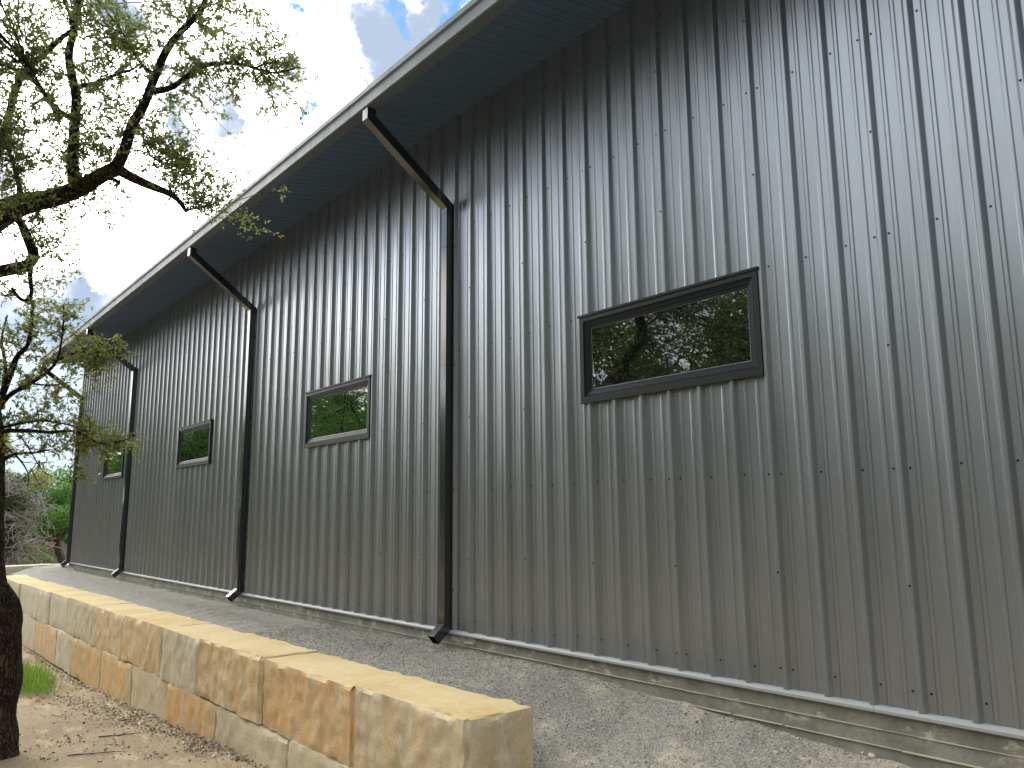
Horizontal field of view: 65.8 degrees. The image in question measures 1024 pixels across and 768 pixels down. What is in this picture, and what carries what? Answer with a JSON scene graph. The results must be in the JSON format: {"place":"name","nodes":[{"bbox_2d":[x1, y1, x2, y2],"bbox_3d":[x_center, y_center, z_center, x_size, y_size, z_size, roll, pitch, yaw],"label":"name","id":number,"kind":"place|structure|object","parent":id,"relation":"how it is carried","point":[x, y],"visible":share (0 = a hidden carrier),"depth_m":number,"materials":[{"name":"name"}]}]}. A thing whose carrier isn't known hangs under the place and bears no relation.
{"place":"outdoors","nodes":[
{"label":"outdoors","id":0,"kind":"place"},
{"bbox_2d":[0,539,263,767],"bbox_3d":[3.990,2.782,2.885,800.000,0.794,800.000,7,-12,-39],"label":"ground","id":1,"kind":"structure","parent":0,"point":[26,713],"depth_m":8.81,"materials":[{"name":"beige soil"}]},
{"bbox_2d":[3,422,54,499],"bbox_3d":[-20.139,4.612,30.567,4.201,6.681,4.432,3,-10,-22],"label":"oak tree","id":2,"kind":"object","parent":1,"relation":"on","point":[37,476],"visible":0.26,"depth_m":31.56,"materials":[{"name":"green plant"}]},
{"bbox_2d":[8,547,54,564],"bbox_3d":[-17.948,6.879,29.432,1.690,1.738,1.091,-2,-10,6],"label":"shrub","id":3,"kind":"object","parent":1,"relation":"on","point":[47,560],"visible":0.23,"depth_m":29.52,"materials":[{"name":"green plant"}]},
{"bbox_2d":[4,471,64,564],"bbox_3d":[-18.084,5.009,27.038,4.671,5.037,4.297,-5,-10,24],"label":"bush","id":4,"kind":"object","parent":1,"relation":"on","point":[19,502],"visible":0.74,"depth_m":27.31,"materials":[{"name":"grey plant"}]},
{"bbox_2d":[5,563,68,575],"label":"stone wall","id":5,"kind":"structure","parent":1,"relation":"on","point":[10,569],"depth_m":23.25,"materials":[{"name":"stone"}]},
{"bbox_2d":[9,490,67,562],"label":"woodland","id":6,"kind":"object","parent":1,"relation":"on","point":[64,538],"visible":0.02,"depth_m":40.79,"materials":[{"name":"green plant"}]},
{"bbox_2d":[15,467,72,563],"bbox_3d":[-20.608,6.413,37.085,5.080,5.198,5.046,-4,-10,20],"label":"leafy tree","id":7,"kind":"object","parent":1,"relation":"on","point":[59,518],"visible":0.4,"depth_m":36.18,"materials":[{"name":"green plant"}]},
{"bbox_2d":[26,542,66,563],"bbox_3d":[-21.508,8.443,38.437,3.638,1.570,0.160,7,-12,-39],"label":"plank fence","id":8,"kind":"object","parent":1,"relation":"on","point":[50,550],"visible":0.16,"depth_m":37.95,"materials":[{"name":"wood"}]},
{"bbox_2d":[20,656,80,699],"bbox_3d":[-7.830,4.727,12.822,1.283,0.669,4.463,7,-12,-39],"label":"grass clump","id":9,"kind":"object","parent":1,"relation":"on","point":[33,681],"visible":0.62,"depth_m":12.20,"materials":[{"name":"green plant"}]},
{"bbox_2d":[67,751,124,755],"bbox_3d":[-4.236,3.762,8.064,0.550,0.035,0.082,2,-10,-13],"label":"fallen twig","id":10,"kind":"object","parent":1,"relation":"on","point":[94,753],"visible":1,"depth_m":8.07,"materials":[{"name":"wood"}]},
{"bbox_2d":[99,731,140,736],"bbox_3d":[-4.407,3.942,8.918,0.447,0.045,0.117,-1,-9,0],"label":"fallen twig","id":11,"kind":"object","parent":1,"relation":"on","point":[117,735],"visible":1,"depth_m":8.90,"materials":[{"name":"wood"}]},
{"bbox_2d":[2,709,242,767],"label":"dirt pebbles","id":12,"kind":"object","parent":1,"relation":"on","point":[106,746],"visible":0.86,"depth_m":8.41,"materials":[{"name":"stone"}]},
{"bbox_2d":[18,648,268,767],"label":"leaf litter","id":13,"kind":"object","parent":1,"relation":"on","point":[205,743],"visible":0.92,"depth_m":9.14,"materials":[{"name":"brown plant"}]},
{"bbox_2d":[0,0,317,760],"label":"live oak","id":14,"kind":"object","parent":1,"relation":"on","point":[19,205],"visible":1,"depth_m":7.18,"materials":[{"name":"green plant"}]},
{"bbox_2d":[6,575,533,767],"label":"retaining wall","id":15,"kind":"structure","parent":1,"relation":"on","point":[270,703],"depth_m":7.64,"materials":[{"name":"stone"}]},
{"bbox_2d":[11,564,912,767],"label":"gravel bed","id":16,"kind":"object","parent":1,"relation":"on","point":[227,615],"visible":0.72,"depth_m":6.25,"materials":[{"name":"grey gravel"}]},
{"bbox_2d":[234,613,885,767],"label":"leaf scraps","id":17,"kind":"object","parent":16,"relation":"on","point":[534,675],"visible":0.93,"depth_m":7.18,"materials":[{"name":"brown plant"}]},
{"bbox_2d":[868,753,874,757],"bbox_3d":[2.281,2.350,5.010,0.052,0.039,0.056,3,-10,-21],"label":"rock","id":18,"kind":"object","parent":16,"relation":"on","point":[871,755],"visible":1,"depth_m":5.00,"materials":[{"name":"white stone"}]},
{"bbox_2d":[39,0,1023,767],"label":"metal building","id":19,"kind":"structure","parent":1,"relation":"on","point":[669,350],"depth_m":6.89,"materials":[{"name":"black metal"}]},
{"bbox_2d":[102,444,124,479],"bbox_3d":[-10.157,2.003,20.189,0.068,0.832,1.939,7,-12,-39],"label":"window","id":20,"kind":"structure","parent":19,"relation":"in","point":[113,468],"depth_m":20.18,"materials":[{"name":"glass"}]},
{"bbox_2d":[176,419,212,468],"bbox_3d":[-6.256,1.199,15.568,0.068,0.832,1.939,7,-12,-39],"label":"window","id":21,"kind":"structure","parent":19,"relation":"in","point":[194,444],"depth_m":15.54,"materials":[{"name":"glass"}]},
{"bbox_2d":[303,375,370,447],"bbox_3d":[-2.455,0.416,11.066,0.068,0.832,1.939,7,-12,-39],"label":"window","id":22,"kind":"structure","parent":19,"relation":"in","point":[339,412],"depth_m":11.03,"materials":[{"name":"glass"}]},
{"bbox_2d":[577,266,763,403],"bbox_3d":[1.260,-0.349,6.666,0.068,0.832,1.939,7,-12,-39],"label":"window","id":23,"kind":"structure","parent":19,"relation":"in","point":[707,332],"depth_m":6.57,"materials":[{"name":"glass"}]},
{"bbox_2d":[0,0,470,500],"label":"sky","id":24,"kind":"structure","parent":0,"point":[347,44],"materials":[{"name":"white"}]}
]}

